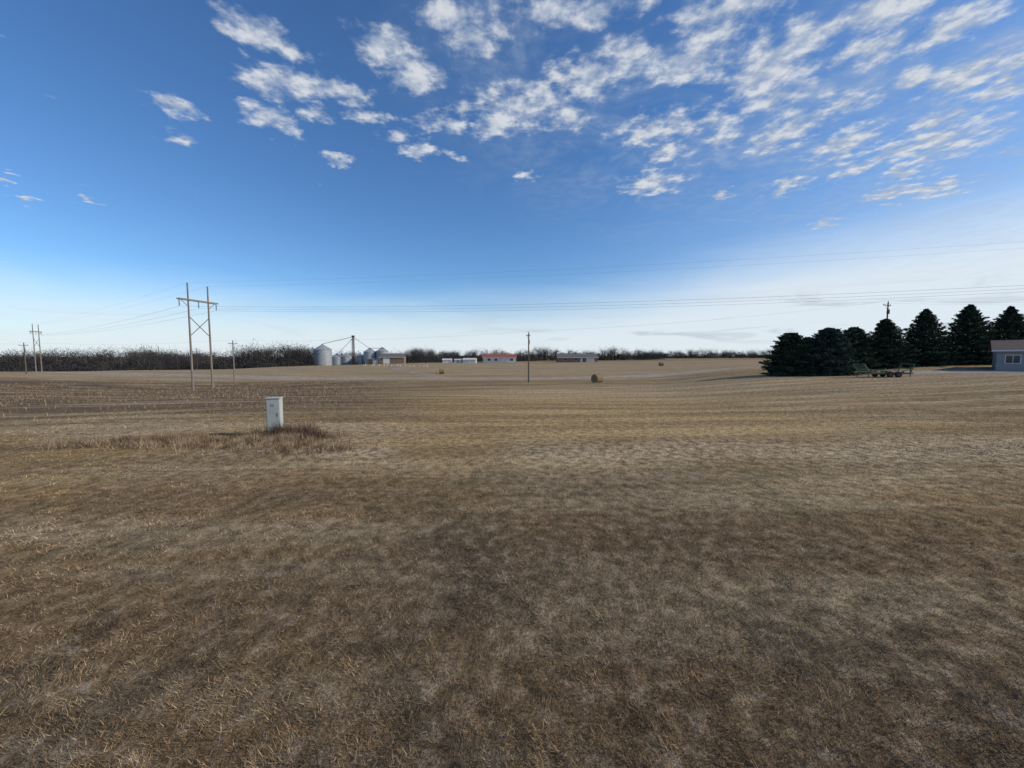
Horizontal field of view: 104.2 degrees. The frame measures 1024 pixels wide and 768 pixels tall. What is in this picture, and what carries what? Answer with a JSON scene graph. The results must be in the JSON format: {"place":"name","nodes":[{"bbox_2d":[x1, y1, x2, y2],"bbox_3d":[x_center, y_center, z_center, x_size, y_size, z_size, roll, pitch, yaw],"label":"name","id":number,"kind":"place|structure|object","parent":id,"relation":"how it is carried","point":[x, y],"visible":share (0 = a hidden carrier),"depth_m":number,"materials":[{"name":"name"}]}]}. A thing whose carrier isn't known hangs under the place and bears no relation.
{"place":"outdoors","nodes":[
{"label":"outdoors","id":0,"kind":"place"},
{"bbox_2d":[41,366,760,379],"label":"gravel road","id":1,"kind":"structure","parent":0,"point":[297,378],"depth_m":98.93,"materials":[{"name":"beige gravel"}]},
{"bbox_2d":[388,363,445,377],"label":"farm track","id":2,"kind":"structure","parent":0,"point":[395,367],"depth_m":128.01,"materials":[{"name":"grey gravel"}]},
{"bbox_2d":[0,356,1023,767],"bbox_3d":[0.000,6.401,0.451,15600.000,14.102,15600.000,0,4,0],"label":"ground","id":3,"kind":"structure","parent":0,"point":[744,382],"depth_m":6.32,"materials":[{"name":"brown plant"}]},
{"bbox_2d":[21,342,27,373],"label":"utility pole","id":4,"kind":"object","parent":3,"relation":"on","point":[23,345],"visible":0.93,"depth_m":99.81,"materials":[{"name":"brown wood"}]},
{"bbox_2d":[30,324,42,371],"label":"transmission frame tower","id":5,"kind":"structure","parent":3,"relation":"on","point":[32,331],"depth_m":158.32,"materials":[{"name":"brown wood"}]},
{"bbox_2d":[11,417,354,453],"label":"dark dead weeds","id":6,"kind":"object","parent":3,"relation":"on","point":[308,430],"visible":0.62,"depth_m":15.28,"materials":[{"name":"brown plant"}]},
{"bbox_2d":[176,283,217,390],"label":"transmission frame tower","id":7,"kind":"structure","parent":3,"relation":"on","point":[190,344],"depth_m":70.61,"materials":[{"name":"brown wood"}]},
{"bbox_2d":[46,242,1020,334],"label":"transmission wires","id":8,"kind":"object","parent":7,"relation":"attached to","point":[571,306],"visible":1,"depth_m":57.52,"materials":[{"name":"metal"}]},
{"bbox_2d":[0,380,426,422],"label":"swale weeds","id":9,"kind":"object","parent":3,"relation":"on","point":[201,395],"visible":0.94,"depth_m":51.59,"materials":[{"name":"brown plant"}]},
{"bbox_2d":[28,430,402,458],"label":"dead weeds","id":10,"kind":"object","parent":3,"relation":"on","point":[257,441],"visible":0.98,"depth_m":14.06,"materials":[{"name":"beige plant"}]},
{"bbox_2d":[228,340,236,382],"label":"utility pole","id":11,"kind":"object","parent":3,"relation":"on","point":[232,343],"visible":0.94,"depth_m":85.80,"materials":[{"name":"brown wood"}]},
{"bbox_2d":[265,397,291,430],"bbox_3d":[-9.470,1.318,16.145,0.879,1.570,0.509,-1,4,-12],"label":"utility box","id":12,"kind":"object","parent":3,"relation":"on","point":[274,408],"visible":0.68,"depth_m":15.95,"materials":[{"name":"paint"}]},
{"bbox_2d":[266,400,279,430],"bbox_3d":[-9.562,1.277,15.937,0.445,1.260,0.029,-1,4,-12],"label":"door","id":13,"kind":"structure","parent":12,"relation":"in","point":[272,405],"depth_m":15.93,"materials":[{"name":"paint"}]},
{"bbox_2d":[313,344,331,365],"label":"grain bin","id":14,"kind":"object","parent":3,"relation":"on","point":[324,357],"visible":0.94,"depth_m":225.58,"materials":[{"name":"metal"}]},
{"bbox_2d":[332,353,341,364],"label":"grain bin","id":15,"kind":"object","parent":3,"relation":"on","point":[336,358],"visible":0.84,"depth_m":233.19,"materials":[{"name":"metal"}]},
{"bbox_2d":[342,352,351,364],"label":"grain bin","id":16,"kind":"object","parent":3,"relation":"on","point":[346,357],"visible":0.95,"depth_m":235.21,"materials":[{"name":"metal"}]},
{"bbox_2d":[324,335,371,364],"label":"grain elevator leg","id":17,"kind":"object","parent":3,"relation":"on","point":[353,344],"visible":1,"depth_m":232.67,"materials":[{"name":"grey metal"}]},
{"bbox_2d":[355,352,363,364],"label":"grain bin","id":18,"kind":"object","parent":3,"relation":"on","point":[359,359],"visible":0.69,"depth_m":237.00,"materials":[{"name":"metal"}]},
{"bbox_2d":[363,349,375,363],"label":"grain bin","id":19,"kind":"object","parent":3,"relation":"on","point":[369,353],"visible":0.74,"depth_m":232.41,"materials":[{"name":"metal"}]},
{"bbox_2d":[368,357,377,363],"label":"farm shed","id":20,"kind":"structure","parent":3,"relation":"on","point":[372,360],"depth_m":232.03,"materials":[{"name":"white metal"}]},
{"bbox_2d":[376,347,388,363],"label":"grain bin","id":21,"kind":"object","parent":3,"relation":"on","point":[380,350],"visible":0.55,"depth_m":232.38,"materials":[{"name":"silver metal"}]},
{"bbox_2d":[0,347,768,371],"bbox_3d":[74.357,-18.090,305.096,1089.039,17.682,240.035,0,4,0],"label":"distant brush","id":22,"kind":"object","parent":3,"relation":"on","point":[225,362],"visible":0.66,"depth_m":234.09,"materials":[{"name":"brown plant"}]},
{"bbox_2d":[0,351,770,360],"bbox_3d":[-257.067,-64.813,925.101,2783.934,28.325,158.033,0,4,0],"label":"woodland","id":23,"kind":"object","parent":3,"relation":"on","point":[542,354],"visible":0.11,"depth_m":942.49,"materials":[{"name":"brown plant"}]},
{"bbox_2d":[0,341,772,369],"bbox_3d":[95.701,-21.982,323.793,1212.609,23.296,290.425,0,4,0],"label":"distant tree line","id":24,"kind":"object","parent":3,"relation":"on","point":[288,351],"visible":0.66,"depth_m":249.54,"materials":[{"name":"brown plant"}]},
{"bbox_2d":[379,353,405,363],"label":"farm shed","id":25,"kind":"structure","parent":3,"relation":"on","point":[391,358],"depth_m":220.65,"materials":[{"name":"beige metal"}]},
{"bbox_2d":[383,358,389,363],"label":"doors","id":26,"kind":"structure","parent":25,"relation":"in","point":[385,360],"depth_m":219.71,"materials":[{"name":"white metal"}]},
{"bbox_2d":[442,359,451,362],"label":"white shed","id":27,"kind":"structure","parent":3,"relation":"on","point":[446,360],"depth_m":219.76,"materials":[{"name":"white metal"}]},
{"bbox_2d":[454,359,461,362],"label":"white camper shed","id":28,"kind":"structure","parent":3,"relation":"on","point":[457,360],"depth_m":217.19,"materials":[{"name":"white metal"}]},
{"bbox_2d":[462,358,476,362],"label":"white shed","id":29,"kind":"structure","parent":3,"relation":"on","point":[469,360],"depth_m":215.18,"materials":[{"name":"white metal"}]},
{"bbox_2d":[483,358,515,362],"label":"walls","id":30,"kind":"structure","parent":3,"relation":"on","point":[493,361],"depth_m":229.12,"materials":[{"name":"white"}]},
{"bbox_2d":[482,354,516,356],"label":"roof","id":31,"kind":"structure","parent":30,"relation":"on","point":[499,355],"depth_m":231.34,"materials":[{"name":"red metal"}]},
{"bbox_2d":[482,357,516,357],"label":"fascia","id":32,"kind":"structure","parent":31,"relation":"attached to","point":[499,357],"depth_m":228.44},
{"bbox_2d":[526,332,529,381],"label":"utility pole","id":33,"kind":"object","parent":3,"relation":"on","point":[528,335],"visible":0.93,"depth_m":71.71,"materials":[{"name":"brown wood"}]},
{"bbox_2d":[556,356,597,361],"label":"walls","id":34,"kind":"structure","parent":3,"relation":"on","point":[572,359],"depth_m":221.13,"materials":[{"name":"beige brick"}]},
{"bbox_2d":[555,354,598,357],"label":"roof","id":35,"kind":"structure","parent":34,"relation":"on","point":[577,355],"depth_m":223.03,"materials":[{"name":"grey metal"}]},
{"bbox_2d":[580,358,593,361],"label":"doors","id":36,"kind":"structure","parent":34,"relation":"attached to","point":[589,359],"depth_m":221.05,"materials":[{"name":"grey metal"}]},
{"bbox_2d":[591,374,602,382],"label":"round hay bale","id":37,"kind":"object","parent":3,"relation":"on","point":[596,378],"visible":1,"depth_m":69.59},
{"bbox_2d":[499,436,1023,469],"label":"thatch clumps","id":38,"kind":"object","parent":3,"relation":"on","point":[980,452],"visible":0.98,"depth_m":13.55,"materials":[{"name":"beige plant"}]},
{"bbox_2d":[758,332,820,375],"bbox_3d":[41.737,-4.321,59.912,8.037,6.917,7.915,2,5,27],"label":"spruce tree","id":39,"kind":"object","parent":3,"relation":"on","point":[786,351],"visible":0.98,"depth_m":58.58,"materials":[{"name":"green plant"}]},
{"bbox_2d":[791,327,864,375],"bbox_3d":[45.575,-4.569,57.656,10.135,7.418,8.840,0,4,7],"label":"spruce tree","id":40,"kind":"object","parent":3,"relation":"on","point":[833,356],"visible":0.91,"depth_m":56.18,"materials":[{"name":"green plant"}]},
{"bbox_2d":[841,326,889,370],"bbox_3d":[56.537,-5.670,65.859,8.201,7.552,8.369,1,4,19],"label":"spruce tree","id":41,"kind":"object","parent":3,"relation":"on","point":[864,351],"visible":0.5,"depth_m":64.05,"materials":[{"name":"green plant"}]},
{"bbox_2d":[853,363,914,377],"bbox_3d":[47.331,-1.723,50.495,6.672,1.741,2.520,0,4,4],"label":"flatbed trailer","id":42,"kind":"object","parent":3,"relation":"on","point":[875,373],"visible":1,"depth_m":49.83,"materials":[{"name":"green paint"}]},
{"bbox_2d":[883,301,890,318],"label":"utility pole","id":43,"kind":"object","parent":3,"relation":"on","point":[888,310],"visible":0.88,"depth_m":71.19,"materials":[{"name":"brown wood"}]},
{"bbox_2d":[863,318,923,368],"bbox_3d":[62.245,-6.700,66.862,8.554,8.569,10.001,-3,5,-32],"label":"spruce tree","id":44,"kind":"object","parent":3,"relation":"on","point":[890,349],"visible":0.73,"depth_m":64.98,"materials":[{"name":"green plant"}]},
{"bbox_2d":[901,308,969,364],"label":"spruce tree","id":45,"kind":"object","parent":3,"relation":"on","point":[925,333],"visible":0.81,"depth_m":65.14,"materials":[{"name":"green plant"}]},
{"bbox_2d":[938,304,1009,363],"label":"spruce tree","id":46,"kind":"object","parent":3,"relation":"on","point":[978,337],"visible":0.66,"depth_m":65.17,"materials":[{"name":"green plant"}]},
{"bbox_2d":[980,306,1023,356],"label":"spruce tree","id":47,"kind":"object","parent":3,"relation":"on","point":[1010,320],"visible":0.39,"depth_m":65.65,"materials":[{"name":"green plant"}]},
{"bbox_2d":[992,351,1023,370],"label":"walls","id":48,"kind":"structure","parent":3,"relation":"on","point":[998,359],"depth_m":53.87,"materials":[{"name":"blue"}]},
{"bbox_2d":[988,340,1023,351],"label":"roof","id":49,"kind":"structure","parent":48,"relation":"on","point":[1006,344],"depth_m":55.01,"materials":[{"name":"brown"}]},
{"bbox_2d":[992,350,1023,350],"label":"fascia","id":50,"kind":"structure","parent":49,"relation":"attached to","point":[1007,350],"depth_m":53.29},
{"bbox_2d":[1004,355,1021,363],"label":"windows","id":51,"kind":"structure","parent":48,"relation":"attached to","point":[1012,359],"depth_m":53.32,"materials":[{"name":"white glass"}]},
{"bbox_2d":[0,0,1023,356],"label":"sky","id":52,"kind":"structure","parent":0,"point":[148,147],"materials":[{"name":"blue"}]},
{"bbox_2d":[854,370,1023,374],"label":"driveway","id":53,"kind":"structure","parent":0,"point":[960,371],"depth_m":53.93,"materials":[{"name":"grey gravel"}]}
]}

